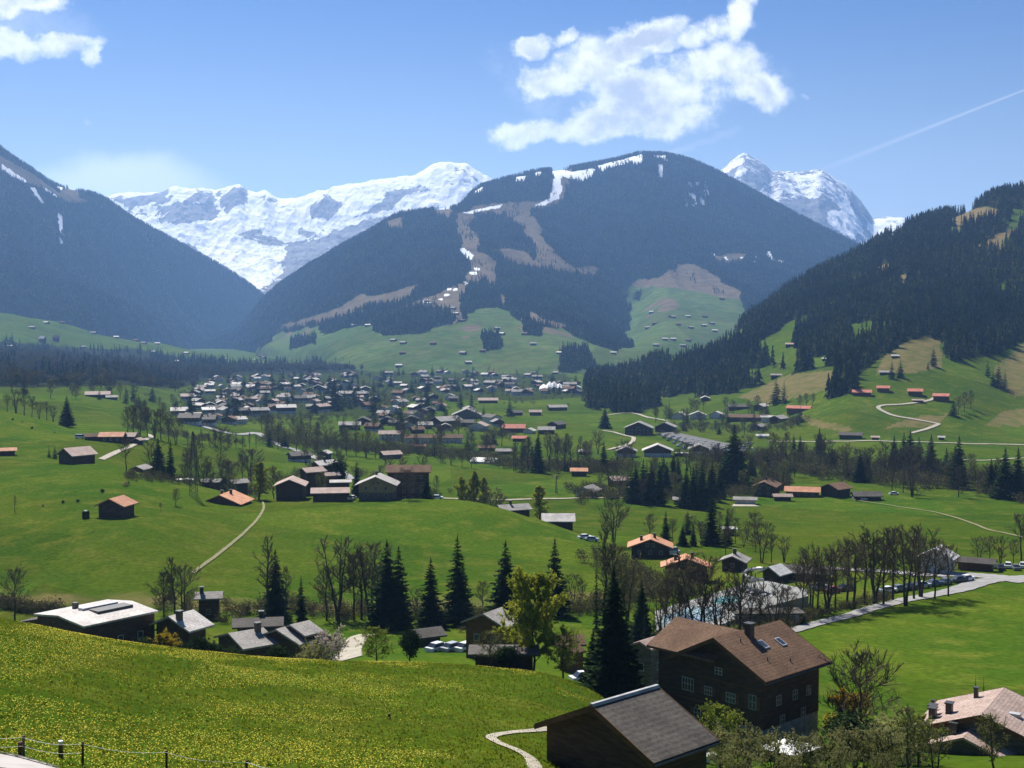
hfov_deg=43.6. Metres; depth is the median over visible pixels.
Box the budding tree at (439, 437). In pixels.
[436,434,442,445]
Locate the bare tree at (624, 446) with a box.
[618,437,634,455]
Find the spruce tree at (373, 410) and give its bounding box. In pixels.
[369,406,378,418]
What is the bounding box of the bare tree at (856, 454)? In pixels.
[851,448,863,464]
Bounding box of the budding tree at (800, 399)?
[797,394,804,405]
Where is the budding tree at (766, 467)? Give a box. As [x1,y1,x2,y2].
[755,461,772,480]
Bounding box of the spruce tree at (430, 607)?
[413,557,447,627]
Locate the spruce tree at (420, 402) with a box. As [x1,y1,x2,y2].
[417,394,425,409]
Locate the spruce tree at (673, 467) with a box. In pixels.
[669,455,680,483]
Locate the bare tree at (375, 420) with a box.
[372,419,377,432]
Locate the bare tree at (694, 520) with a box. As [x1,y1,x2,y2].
[689,515,696,529]
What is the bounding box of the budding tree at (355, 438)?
[351,432,360,452]
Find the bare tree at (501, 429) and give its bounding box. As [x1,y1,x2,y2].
[497,423,507,446]
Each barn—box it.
[0,447,16,455]
[55,446,98,463]
[94,495,138,517]
[273,476,308,499]
[286,451,312,462]
[310,487,349,501]
[533,684,720,767]
[541,513,575,530]
[850,491,883,500]
[956,556,997,571]
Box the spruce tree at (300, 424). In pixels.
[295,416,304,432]
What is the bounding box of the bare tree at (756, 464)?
[746,453,763,475]
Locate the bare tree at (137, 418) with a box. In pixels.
[130,406,147,435]
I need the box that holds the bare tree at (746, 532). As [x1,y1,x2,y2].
[739,528,749,547]
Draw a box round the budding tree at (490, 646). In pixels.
[471,630,503,666]
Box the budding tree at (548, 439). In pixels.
[541,431,552,455]
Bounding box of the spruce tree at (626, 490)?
[621,465,633,502]
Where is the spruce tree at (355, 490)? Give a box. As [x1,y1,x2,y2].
[351,462,359,497]
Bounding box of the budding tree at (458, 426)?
[454,416,463,433]
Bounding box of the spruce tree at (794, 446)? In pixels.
[789,436,796,454]
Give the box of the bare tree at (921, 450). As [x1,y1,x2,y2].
[914,443,934,474]
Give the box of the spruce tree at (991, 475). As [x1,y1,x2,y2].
[982,458,996,492]
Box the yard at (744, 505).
[732,504,756,505]
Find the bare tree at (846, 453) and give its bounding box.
[837,441,858,477]
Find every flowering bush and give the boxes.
[146,626,182,646]
[821,686,879,724]
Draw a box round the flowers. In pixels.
[0,622,583,767]
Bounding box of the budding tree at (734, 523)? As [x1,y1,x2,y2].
[730,517,743,543]
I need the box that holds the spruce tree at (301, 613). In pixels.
[294,579,308,622]
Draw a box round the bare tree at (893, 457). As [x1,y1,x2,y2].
[887,453,901,476]
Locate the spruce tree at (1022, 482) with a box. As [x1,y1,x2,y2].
[1016,476,1023,500]
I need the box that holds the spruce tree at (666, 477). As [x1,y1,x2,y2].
[661,461,674,494]
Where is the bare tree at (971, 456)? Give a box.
[963,452,979,478]
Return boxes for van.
[75,434,83,438]
[669,546,679,554]
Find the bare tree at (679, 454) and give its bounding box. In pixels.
[669,446,685,467]
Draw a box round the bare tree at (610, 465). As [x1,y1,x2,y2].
[602,462,619,488]
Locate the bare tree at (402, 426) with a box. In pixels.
[394,422,410,443]
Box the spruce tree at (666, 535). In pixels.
[659,511,673,543]
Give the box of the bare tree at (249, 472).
[243,469,253,483]
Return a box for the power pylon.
[183,431,202,496]
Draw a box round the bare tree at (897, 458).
[892,448,907,471]
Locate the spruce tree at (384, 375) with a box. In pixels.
[381,370,386,379]
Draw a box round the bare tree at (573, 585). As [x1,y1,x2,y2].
[563,573,584,598]
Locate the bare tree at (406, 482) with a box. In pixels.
[393,466,421,499]
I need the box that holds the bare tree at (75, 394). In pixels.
[69,386,80,395]
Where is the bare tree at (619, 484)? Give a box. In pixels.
[615,472,625,489]
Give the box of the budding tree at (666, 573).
[652,567,678,612]
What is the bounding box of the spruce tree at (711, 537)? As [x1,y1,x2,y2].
[699,498,722,546]
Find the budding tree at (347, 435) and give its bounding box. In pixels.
[338,427,352,454]
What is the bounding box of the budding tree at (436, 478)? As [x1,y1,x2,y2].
[432,475,439,488]
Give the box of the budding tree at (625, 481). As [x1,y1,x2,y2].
[621,474,631,494]
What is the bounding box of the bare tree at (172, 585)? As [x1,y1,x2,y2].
[163,556,183,613]
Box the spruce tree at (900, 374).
[896,359,904,377]
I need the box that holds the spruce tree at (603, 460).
[600,442,608,471]
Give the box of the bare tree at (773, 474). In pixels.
[770,467,783,480]
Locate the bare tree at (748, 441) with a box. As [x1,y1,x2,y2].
[746,436,754,450]
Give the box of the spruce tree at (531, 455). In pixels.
[529,445,533,461]
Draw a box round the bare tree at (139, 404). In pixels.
[131,397,149,416]
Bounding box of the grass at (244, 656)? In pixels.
[0,617,602,767]
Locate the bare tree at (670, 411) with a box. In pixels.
[668,409,675,418]
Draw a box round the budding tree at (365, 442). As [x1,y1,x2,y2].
[359,432,373,457]
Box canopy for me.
[757,739,822,764]
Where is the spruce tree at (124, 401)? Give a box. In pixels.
[122,385,129,403]
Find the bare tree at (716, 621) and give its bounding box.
[695,576,740,625]
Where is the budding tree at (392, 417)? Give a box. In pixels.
[389,413,395,426]
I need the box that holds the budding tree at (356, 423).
[352,418,359,431]
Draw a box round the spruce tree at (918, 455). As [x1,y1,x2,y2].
[912,439,924,469]
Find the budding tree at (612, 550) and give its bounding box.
[594,541,634,598]
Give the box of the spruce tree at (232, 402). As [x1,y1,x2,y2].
[229,389,234,404]
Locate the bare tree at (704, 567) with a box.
[684,564,721,621]
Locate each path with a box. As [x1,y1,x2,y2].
[192,501,264,572]
[486,727,546,767]
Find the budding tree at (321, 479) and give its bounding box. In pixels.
[314,471,326,487]
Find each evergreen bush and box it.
[132,634,164,644]
[172,640,189,648]
[186,631,214,651]
[197,637,227,652]
[218,472,230,491]
[220,643,243,653]
[266,644,292,657]
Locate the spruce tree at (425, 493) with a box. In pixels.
[418,476,434,498]
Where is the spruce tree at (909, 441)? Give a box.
[905,429,919,464]
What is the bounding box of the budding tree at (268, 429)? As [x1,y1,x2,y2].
[263,424,274,446]
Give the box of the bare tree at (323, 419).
[318,414,326,423]
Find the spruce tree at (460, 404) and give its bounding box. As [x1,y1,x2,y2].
[456,387,463,408]
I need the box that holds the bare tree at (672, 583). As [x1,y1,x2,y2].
[654,573,690,620]
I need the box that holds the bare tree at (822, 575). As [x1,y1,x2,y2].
[807,555,836,609]
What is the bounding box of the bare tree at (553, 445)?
[547,442,558,454]
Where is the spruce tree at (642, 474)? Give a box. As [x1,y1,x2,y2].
[636,459,647,503]
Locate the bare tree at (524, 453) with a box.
[520,447,529,460]
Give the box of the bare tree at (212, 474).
[203,463,221,487]
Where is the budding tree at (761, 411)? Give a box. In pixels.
[758,406,764,414]
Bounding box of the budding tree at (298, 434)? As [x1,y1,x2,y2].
[291,425,302,449]
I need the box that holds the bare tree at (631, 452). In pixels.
[630,445,634,469]
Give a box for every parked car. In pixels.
[348,495,356,499]
[424,641,444,652]
[430,495,442,498]
[439,641,458,652]
[453,641,465,651]
[568,670,583,681]
[577,534,590,538]
[585,536,598,541]
[839,583,853,591]
[879,585,897,592]
[894,584,906,591]
[905,582,917,590]
[915,580,931,587]
[927,579,941,586]
[939,577,952,584]
[950,575,968,582]
[961,574,974,580]
[995,563,1005,570]
[1004,561,1011,567]
[1011,563,1021,570]
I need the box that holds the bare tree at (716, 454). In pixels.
[702,445,726,470]
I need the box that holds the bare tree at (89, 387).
[86,381,95,390]
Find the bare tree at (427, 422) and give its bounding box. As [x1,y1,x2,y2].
[424,417,431,433]
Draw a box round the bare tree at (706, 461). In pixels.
[699,455,710,474]
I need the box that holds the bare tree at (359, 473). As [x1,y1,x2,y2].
[350,466,365,478]
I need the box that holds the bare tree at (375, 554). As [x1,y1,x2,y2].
[339,541,394,619]
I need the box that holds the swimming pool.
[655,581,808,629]
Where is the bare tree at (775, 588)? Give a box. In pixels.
[752,577,793,622]
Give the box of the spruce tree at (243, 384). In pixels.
[241,378,246,387]
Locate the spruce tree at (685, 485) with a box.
[674,469,690,508]
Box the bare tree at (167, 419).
[163,415,175,441]
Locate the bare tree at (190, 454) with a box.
[181,448,193,477]
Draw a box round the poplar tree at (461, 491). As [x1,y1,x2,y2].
[453,476,469,500]
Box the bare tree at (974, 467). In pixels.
[968,459,980,481]
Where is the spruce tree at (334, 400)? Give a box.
[328,378,344,410]
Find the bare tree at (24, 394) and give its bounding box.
[16,387,28,414]
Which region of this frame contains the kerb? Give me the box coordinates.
[0,751,56,765]
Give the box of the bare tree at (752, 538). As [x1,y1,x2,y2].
[745,531,767,550]
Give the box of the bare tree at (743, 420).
[741,417,751,434]
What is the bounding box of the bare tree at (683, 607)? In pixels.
[671,582,702,618]
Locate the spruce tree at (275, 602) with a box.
[257,550,293,619]
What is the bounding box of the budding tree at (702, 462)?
[700,456,710,474]
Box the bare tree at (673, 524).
[667,518,678,538]
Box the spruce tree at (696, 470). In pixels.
[694,457,699,483]
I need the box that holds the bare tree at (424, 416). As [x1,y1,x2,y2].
[417,412,431,421]
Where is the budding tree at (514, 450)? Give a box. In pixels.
[509,446,519,470]
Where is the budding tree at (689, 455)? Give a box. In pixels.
[684,449,696,475]
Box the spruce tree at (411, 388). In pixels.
[408,379,415,392]
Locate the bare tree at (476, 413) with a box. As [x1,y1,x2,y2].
[473,409,480,420]
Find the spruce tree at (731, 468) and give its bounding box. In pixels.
[716,423,753,489]
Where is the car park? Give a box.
[661,432,742,450]
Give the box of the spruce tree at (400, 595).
[381,545,418,629]
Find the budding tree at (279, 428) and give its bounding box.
[271,420,283,437]
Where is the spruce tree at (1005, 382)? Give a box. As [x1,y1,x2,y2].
[1002,372,1007,387]
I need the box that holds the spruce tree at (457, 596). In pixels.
[439,535,473,627]
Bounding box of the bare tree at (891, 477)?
[889,462,895,490]
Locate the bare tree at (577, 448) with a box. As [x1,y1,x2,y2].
[575,444,581,466]
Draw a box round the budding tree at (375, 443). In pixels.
[371,437,380,458]
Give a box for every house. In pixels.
[22,617,36,624]
[33,599,157,641]
[149,609,214,644]
[214,621,278,656]
[262,626,317,658]
[277,620,324,658]
[461,607,517,658]
[630,636,658,686]
[914,686,1023,753]
[921,721,1016,756]
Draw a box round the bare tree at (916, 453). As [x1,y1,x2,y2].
[896,443,923,477]
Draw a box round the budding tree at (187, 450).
[181,448,190,471]
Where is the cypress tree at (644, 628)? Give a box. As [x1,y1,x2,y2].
[641,601,647,638]
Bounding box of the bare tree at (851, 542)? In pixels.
[836,536,872,606]
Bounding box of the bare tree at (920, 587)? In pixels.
[904,523,945,596]
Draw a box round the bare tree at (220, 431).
[207,423,237,457]
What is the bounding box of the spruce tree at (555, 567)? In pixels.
[545,539,572,617]
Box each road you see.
[0,753,57,767]
[98,434,153,459]
[199,425,256,434]
[252,432,353,478]
[335,634,373,660]
[449,497,622,499]
[603,430,635,448]
[609,413,667,420]
[784,440,1023,444]
[792,575,1023,631]
[831,567,1023,582]
[854,499,1021,536]
[876,397,939,432]
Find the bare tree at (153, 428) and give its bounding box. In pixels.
[145,409,160,437]
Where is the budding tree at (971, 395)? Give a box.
[965,390,974,408]
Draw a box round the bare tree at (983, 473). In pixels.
[978,464,988,478]
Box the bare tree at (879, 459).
[874,451,888,477]
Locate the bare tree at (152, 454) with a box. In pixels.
[142,440,163,469]
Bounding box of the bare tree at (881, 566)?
[867,529,901,603]
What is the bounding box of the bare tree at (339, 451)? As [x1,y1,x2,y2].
[334,450,345,464]
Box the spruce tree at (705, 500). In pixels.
[688,465,714,509]
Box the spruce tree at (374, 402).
[367,389,378,411]
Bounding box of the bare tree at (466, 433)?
[465,430,475,439]
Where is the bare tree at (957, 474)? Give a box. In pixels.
[952,462,968,496]
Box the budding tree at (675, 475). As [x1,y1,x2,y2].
[669,473,681,493]
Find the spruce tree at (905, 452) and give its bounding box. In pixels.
[896,434,909,472]
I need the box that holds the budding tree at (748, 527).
[742,521,752,539]
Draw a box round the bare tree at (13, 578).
[0,562,32,620]
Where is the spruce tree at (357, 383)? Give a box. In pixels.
[355,378,360,390]
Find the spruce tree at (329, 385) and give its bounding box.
[325,371,332,394]
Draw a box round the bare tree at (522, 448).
[518,441,526,469]
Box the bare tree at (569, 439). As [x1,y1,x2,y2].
[565,435,573,454]
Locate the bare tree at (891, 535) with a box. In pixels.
[876,525,916,599]
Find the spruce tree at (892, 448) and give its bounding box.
[888,436,898,468]
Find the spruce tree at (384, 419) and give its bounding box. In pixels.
[381,404,387,424]
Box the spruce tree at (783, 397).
[780,383,787,402]
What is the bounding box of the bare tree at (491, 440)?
[480,433,497,452]
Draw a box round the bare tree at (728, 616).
[713,586,739,626]
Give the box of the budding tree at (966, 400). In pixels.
[959,391,970,411]
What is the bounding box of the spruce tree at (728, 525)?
[721,512,734,545]
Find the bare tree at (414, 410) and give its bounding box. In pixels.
[412,409,422,421]
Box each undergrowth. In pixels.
[0,593,67,613]
[122,419,245,446]
[123,466,262,498]
[143,372,582,425]
[152,586,649,631]
[251,411,515,440]
[257,427,641,476]
[274,457,452,494]
[560,445,794,504]
[624,585,891,642]
[630,415,810,439]
[757,448,1023,502]
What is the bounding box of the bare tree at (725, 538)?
[718,527,732,554]
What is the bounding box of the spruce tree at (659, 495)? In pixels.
[649,461,668,505]
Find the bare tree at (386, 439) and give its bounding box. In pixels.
[380,433,395,446]
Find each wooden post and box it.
[18,741,21,754]
[58,740,62,757]
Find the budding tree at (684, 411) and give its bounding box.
[680,408,686,421]
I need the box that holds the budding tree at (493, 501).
[482,486,501,505]
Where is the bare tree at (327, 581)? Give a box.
[314,567,336,620]
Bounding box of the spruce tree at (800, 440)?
[795,438,804,455]
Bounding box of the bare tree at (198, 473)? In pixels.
[194,461,214,486]
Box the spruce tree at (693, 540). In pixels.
[689,525,696,545]
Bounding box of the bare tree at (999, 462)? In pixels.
[993,457,1004,478]
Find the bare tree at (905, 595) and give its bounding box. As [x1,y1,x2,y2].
[879,523,938,605]
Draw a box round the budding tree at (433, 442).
[429,434,439,456]
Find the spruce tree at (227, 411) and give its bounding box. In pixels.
[225,398,232,416]
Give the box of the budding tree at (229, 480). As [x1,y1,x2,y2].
[221,470,240,489]
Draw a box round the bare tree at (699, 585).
[663,550,731,622]
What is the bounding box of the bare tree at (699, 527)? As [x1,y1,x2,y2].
[691,520,706,538]
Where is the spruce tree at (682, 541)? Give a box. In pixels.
[675,524,689,546]
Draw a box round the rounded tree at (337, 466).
[323,455,347,479]
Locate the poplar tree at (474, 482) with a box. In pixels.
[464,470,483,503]
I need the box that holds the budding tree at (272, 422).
[269,415,276,428]
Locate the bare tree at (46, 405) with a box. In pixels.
[41,401,51,420]
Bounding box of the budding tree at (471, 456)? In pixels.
[468,451,474,467]
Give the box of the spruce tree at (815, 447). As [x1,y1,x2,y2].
[813,428,825,458]
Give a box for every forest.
[0,145,263,349]
[202,150,858,372]
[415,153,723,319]
[581,180,1023,412]
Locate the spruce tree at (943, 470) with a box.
[939,448,950,480]
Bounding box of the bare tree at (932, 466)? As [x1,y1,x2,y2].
[926,455,938,471]
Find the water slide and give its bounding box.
[742,567,764,592]
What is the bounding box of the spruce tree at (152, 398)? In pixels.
[148,388,157,401]
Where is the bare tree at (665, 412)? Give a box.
[663,406,669,421]
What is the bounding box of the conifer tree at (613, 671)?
[578,566,648,697]
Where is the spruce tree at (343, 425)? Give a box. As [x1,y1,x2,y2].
[339,416,347,436]
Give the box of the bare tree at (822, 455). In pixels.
[817,438,839,467]
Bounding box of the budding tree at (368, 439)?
[361,429,373,452]
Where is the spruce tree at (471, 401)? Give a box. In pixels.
[468,391,475,409]
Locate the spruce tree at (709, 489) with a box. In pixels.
[705,470,716,506]
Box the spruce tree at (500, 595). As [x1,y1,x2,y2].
[481,539,520,613]
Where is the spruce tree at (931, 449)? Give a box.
[922,435,940,472]
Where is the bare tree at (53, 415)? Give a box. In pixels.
[47,406,57,421]
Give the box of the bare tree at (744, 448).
[727,439,755,460]
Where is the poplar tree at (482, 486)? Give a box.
[475,476,491,504]
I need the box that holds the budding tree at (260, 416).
[256,412,265,429]
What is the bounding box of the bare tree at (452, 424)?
[447,422,456,433]
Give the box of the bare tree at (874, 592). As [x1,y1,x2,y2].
[847,523,902,603]
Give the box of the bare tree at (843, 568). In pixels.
[821,541,852,610]
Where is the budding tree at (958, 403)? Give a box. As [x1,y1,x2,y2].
[955,397,963,412]
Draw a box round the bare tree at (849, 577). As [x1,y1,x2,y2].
[837,539,883,606]
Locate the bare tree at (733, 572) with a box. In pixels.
[722,566,763,629]
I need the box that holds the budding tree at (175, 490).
[172,488,181,505]
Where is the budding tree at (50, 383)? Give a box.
[45,378,56,397]
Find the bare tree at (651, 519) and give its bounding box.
[642,511,656,533]
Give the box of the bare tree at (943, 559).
[922,535,951,598]
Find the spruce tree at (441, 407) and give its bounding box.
[437,398,444,410]
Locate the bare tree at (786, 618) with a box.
[769,582,804,626]
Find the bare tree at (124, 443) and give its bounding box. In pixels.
[118,438,134,469]
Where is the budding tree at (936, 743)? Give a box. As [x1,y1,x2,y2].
[914,718,953,767]
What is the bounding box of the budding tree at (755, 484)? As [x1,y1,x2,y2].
[751,479,759,496]
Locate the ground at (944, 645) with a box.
[0,205,1023,767]
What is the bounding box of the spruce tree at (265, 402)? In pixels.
[262,388,268,406]
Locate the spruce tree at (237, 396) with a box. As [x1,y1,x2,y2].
[233,390,242,408]
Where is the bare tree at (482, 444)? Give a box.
[479,433,492,450]
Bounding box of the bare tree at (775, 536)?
[765,533,779,562]
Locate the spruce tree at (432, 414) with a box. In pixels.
[429,403,434,418]
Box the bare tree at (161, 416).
[152,408,168,439]
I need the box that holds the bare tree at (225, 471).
[219,462,231,476]
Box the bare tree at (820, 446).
[811,433,827,465]
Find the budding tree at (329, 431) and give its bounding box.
[318,425,333,449]
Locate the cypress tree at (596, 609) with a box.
[593,552,600,629]
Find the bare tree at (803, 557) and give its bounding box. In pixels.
[789,544,836,608]
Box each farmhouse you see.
[84,391,110,397]
[98,432,126,442]
[354,471,400,499]
[784,486,820,496]
[821,482,852,497]
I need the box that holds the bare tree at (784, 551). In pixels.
[777,536,791,562]
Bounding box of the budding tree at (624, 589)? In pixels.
[610,553,646,620]
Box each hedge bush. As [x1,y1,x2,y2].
[490,643,520,667]
[816,706,877,753]
[850,718,900,767]
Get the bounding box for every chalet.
[125,432,139,442]
[128,464,152,474]
[170,406,187,415]
[177,412,203,425]
[180,393,194,400]
[189,389,199,395]
[191,397,205,402]
[194,586,223,618]
[195,402,207,408]
[201,406,215,413]
[202,414,217,426]
[204,382,214,387]
[204,389,215,393]
[206,489,254,505]
[208,478,221,490]
[215,413,222,419]
[218,406,233,415]
[219,403,232,407]
[221,414,237,424]
[226,478,249,495]
[229,384,241,386]
[231,386,241,392]
[232,610,283,631]
[235,407,248,413]
[235,416,247,423]
[248,406,269,415]
[250,396,264,402]
[259,387,272,392]
[260,381,270,385]
[260,391,269,395]
[266,382,275,386]
[267,398,280,403]
[268,403,275,411]
[275,403,296,413]
[276,394,291,400]
[280,381,288,387]
[291,394,306,401]
[297,388,305,393]
[297,466,327,495]
[306,387,313,391]
[306,404,312,410]
[308,377,318,381]
[308,380,316,385]
[308,457,336,468]
[309,399,320,403]
[310,403,330,411]
[318,385,326,391]
[324,472,340,486]
[338,421,360,429]
[339,391,353,397]
[349,373,356,377]
[355,391,368,396]
[355,416,371,424]
[359,401,371,408]
[361,385,369,391]
[363,422,383,430]
[376,409,391,415]
[377,450,402,458]
[378,412,394,417]
[385,371,392,375]
[385,465,431,498]
[387,404,400,412]
[387,420,398,425]
[391,389,404,395]
[391,398,409,405]
[393,381,401,385]
[399,384,407,387]
[400,420,413,428]
[406,403,419,410]
[409,409,423,417]
[410,426,425,433]
[411,626,446,646]
[415,397,425,403]
[417,421,432,428]
[418,370,427,374]
[420,377,429,383]
[426,406,435,412]
[428,393,438,400]
[431,401,439,406]
[432,379,441,383]
[434,402,446,410]
[436,369,443,373]
[439,422,450,430]
[441,388,449,392]
[445,393,454,399]
[448,396,457,401]
[460,419,474,426]
[462,384,471,389]
[474,388,482,392]
[478,398,497,402]
[478,445,494,450]
[481,372,489,376]
[481,413,500,423]
[483,380,496,385]
[486,385,495,391]
[490,418,504,425]
[492,373,498,377]
[495,448,511,454]
[495,500,532,516]
[502,424,525,432]
[504,381,514,387]
[510,389,522,394]
[511,410,523,415]
[511,436,526,441]
[522,388,532,394]
[523,373,533,376]
[523,428,536,433]
[529,410,541,415]
[531,379,541,384]
[532,375,542,379]
[538,426,555,433]
[540,389,550,393]
[546,421,566,428]
[547,405,567,410]
[562,385,575,391]
[563,382,576,385]
[572,389,581,394]
[574,484,601,496]
[605,476,630,486]
[616,445,637,456]
[624,421,653,434]
[627,533,673,557]
[642,443,672,456]
[646,616,831,753]
[654,421,677,431]
[660,552,712,581]
[688,443,710,454]
[717,548,751,571]
[727,404,747,410]
[733,496,757,503]
[750,423,766,429]
[753,403,768,410]
[753,477,781,496]
[757,563,792,582]
[768,415,788,424]
[783,564,829,580]
[786,405,811,414]
[921,545,959,572]
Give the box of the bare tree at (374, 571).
[362,561,383,597]
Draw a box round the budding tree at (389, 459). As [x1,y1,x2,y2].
[383,456,393,474]
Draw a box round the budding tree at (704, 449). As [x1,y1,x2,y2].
[699,445,707,456]
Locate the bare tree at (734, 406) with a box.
[729,401,736,413]
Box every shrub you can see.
[289,636,336,659]
[850,700,936,766]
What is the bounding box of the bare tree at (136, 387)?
[129,384,138,399]
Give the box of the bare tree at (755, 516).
[743,511,767,531]
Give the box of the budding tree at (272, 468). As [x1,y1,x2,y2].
[265,465,280,498]
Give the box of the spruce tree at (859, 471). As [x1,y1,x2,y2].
[851,450,869,482]
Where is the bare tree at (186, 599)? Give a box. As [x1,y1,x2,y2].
[157,562,204,611]
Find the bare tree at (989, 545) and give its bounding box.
[984,536,994,557]
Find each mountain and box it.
[0,149,259,348]
[108,162,491,294]
[209,154,851,373]
[721,153,906,244]
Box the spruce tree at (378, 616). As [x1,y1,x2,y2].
[361,540,413,630]
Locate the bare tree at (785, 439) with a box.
[778,432,795,456]
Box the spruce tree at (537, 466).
[529,432,545,472]
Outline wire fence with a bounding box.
[0,735,263,767]
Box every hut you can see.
[38,336,46,342]
[52,335,59,341]
[319,450,333,459]
[560,643,585,673]
[570,468,587,475]
[700,396,709,401]
[770,374,781,379]
[785,343,793,347]
[838,432,863,438]
[852,389,871,396]
[871,436,879,439]
[876,385,890,392]
[879,370,889,374]
[907,388,922,396]
[912,399,923,402]
[932,393,950,401]
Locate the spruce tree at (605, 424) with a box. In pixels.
[598,409,611,428]
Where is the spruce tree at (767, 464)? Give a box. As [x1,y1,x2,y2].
[760,451,773,476]
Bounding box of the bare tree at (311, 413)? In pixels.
[306,410,313,425]
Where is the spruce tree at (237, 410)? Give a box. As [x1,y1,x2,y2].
[230,393,242,415]
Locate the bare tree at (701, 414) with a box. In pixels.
[695,413,707,427]
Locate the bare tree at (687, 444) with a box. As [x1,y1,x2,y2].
[679,441,696,470]
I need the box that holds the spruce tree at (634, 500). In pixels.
[623,466,642,503]
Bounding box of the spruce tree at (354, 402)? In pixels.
[351,388,358,407]
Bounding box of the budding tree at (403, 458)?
[397,456,406,464]
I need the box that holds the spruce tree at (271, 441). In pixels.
[265,428,273,446]
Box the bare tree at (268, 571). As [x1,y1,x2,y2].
[250,535,277,616]
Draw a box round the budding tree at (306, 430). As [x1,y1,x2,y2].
[301,422,314,448]
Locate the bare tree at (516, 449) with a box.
[512,438,518,469]
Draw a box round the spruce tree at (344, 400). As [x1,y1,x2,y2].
[341,389,347,406]
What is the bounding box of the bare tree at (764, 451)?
[754,449,777,465]
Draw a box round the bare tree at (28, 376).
[21,373,31,392]
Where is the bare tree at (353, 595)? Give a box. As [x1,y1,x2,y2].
[334,552,370,617]
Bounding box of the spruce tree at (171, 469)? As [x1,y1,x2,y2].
[164,442,177,479]
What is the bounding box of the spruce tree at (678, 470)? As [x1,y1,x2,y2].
[676,458,683,483]
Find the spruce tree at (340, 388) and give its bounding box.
[337,378,342,391]
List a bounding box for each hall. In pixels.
[727,414,769,421]
[760,415,774,422]
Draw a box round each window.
[118,635,123,640]
[137,630,142,638]
[474,633,479,640]
[682,676,693,691]
[704,685,711,695]
[715,667,721,675]
[726,692,735,703]
[748,694,755,710]
[749,726,755,735]
[776,695,781,705]
[779,714,784,725]
[793,689,797,699]
[800,707,805,717]
[806,685,810,695]
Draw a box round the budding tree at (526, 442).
[522,436,532,450]
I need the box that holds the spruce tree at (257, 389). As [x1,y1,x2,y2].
[253,378,260,394]
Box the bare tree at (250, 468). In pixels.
[231,447,263,483]
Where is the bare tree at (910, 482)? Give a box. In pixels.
[901,459,924,496]
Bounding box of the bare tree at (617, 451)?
[613,444,620,462]
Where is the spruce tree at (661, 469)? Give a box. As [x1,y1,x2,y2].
[656,459,663,479]
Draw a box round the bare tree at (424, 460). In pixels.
[415,456,427,464]
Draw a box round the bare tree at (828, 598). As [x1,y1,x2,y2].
[807,542,850,609]
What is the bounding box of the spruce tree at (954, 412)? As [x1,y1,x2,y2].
[947,400,958,415]
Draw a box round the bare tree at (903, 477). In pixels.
[901,466,908,492]
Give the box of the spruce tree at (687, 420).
[682,410,690,424]
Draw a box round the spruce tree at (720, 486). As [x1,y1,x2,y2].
[715,464,726,498]
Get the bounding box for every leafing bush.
[541,623,583,677]
[696,698,745,753]
[893,713,947,765]
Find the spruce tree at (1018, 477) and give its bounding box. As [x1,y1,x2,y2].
[1009,447,1023,498]
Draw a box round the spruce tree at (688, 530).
[681,512,691,534]
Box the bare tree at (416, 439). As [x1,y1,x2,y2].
[411,434,419,446]
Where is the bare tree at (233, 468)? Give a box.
[215,459,241,477]
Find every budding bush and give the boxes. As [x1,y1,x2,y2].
[707,722,745,767]
[712,719,778,767]
[717,743,764,767]
[753,726,802,767]
[772,751,804,767]
[780,728,821,767]
[807,726,849,767]
[811,746,859,767]
[824,719,878,767]
[849,722,906,767]
[867,752,902,767]
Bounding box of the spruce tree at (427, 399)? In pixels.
[424,387,430,404]
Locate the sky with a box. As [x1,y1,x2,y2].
[0,0,1023,218]
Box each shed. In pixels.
[83,433,99,440]
[105,395,117,399]
[131,437,145,444]
[198,478,211,487]
[329,479,351,497]
[468,644,539,670]
[555,634,586,647]
[755,434,768,438]
[771,494,792,500]
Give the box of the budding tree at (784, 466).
[774,458,791,484]
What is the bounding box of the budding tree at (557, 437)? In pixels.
[551,434,559,452]
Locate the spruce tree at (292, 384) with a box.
[289,377,296,389]
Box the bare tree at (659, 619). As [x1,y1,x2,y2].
[645,586,679,632]
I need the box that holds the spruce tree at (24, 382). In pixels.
[22,376,28,393]
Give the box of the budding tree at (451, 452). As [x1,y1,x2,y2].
[447,446,456,464]
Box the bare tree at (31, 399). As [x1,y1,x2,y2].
[27,396,37,411]
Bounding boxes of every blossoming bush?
[307,624,349,659]
[309,636,341,660]
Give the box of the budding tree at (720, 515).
[716,511,723,524]
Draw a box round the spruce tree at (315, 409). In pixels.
[311,398,319,412]
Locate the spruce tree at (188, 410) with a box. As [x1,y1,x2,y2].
[185,394,196,412]
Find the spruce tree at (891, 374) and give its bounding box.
[888,362,895,378]
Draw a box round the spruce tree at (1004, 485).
[987,448,1016,499]
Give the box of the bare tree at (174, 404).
[172,403,178,416]
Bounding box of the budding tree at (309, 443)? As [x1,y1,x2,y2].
[299,441,312,463]
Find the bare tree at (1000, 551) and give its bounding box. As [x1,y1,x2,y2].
[995,534,1010,563]
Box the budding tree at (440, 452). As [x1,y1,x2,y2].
[435,445,443,462]
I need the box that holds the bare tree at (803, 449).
[796,441,809,461]
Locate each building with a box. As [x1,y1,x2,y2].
[378,430,402,440]
[404,434,462,443]
[405,415,418,423]
[430,415,461,426]
[451,407,482,418]
[469,421,489,430]
[672,412,688,418]
[690,411,706,418]
[708,411,723,418]
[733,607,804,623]
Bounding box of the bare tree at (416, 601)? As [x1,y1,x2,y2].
[408,587,422,614]
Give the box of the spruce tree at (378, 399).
[376,391,382,402]
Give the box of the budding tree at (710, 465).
[699,463,717,484]
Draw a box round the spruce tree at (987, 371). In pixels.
[984,363,990,376]
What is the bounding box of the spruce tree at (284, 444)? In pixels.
[279,431,289,446]

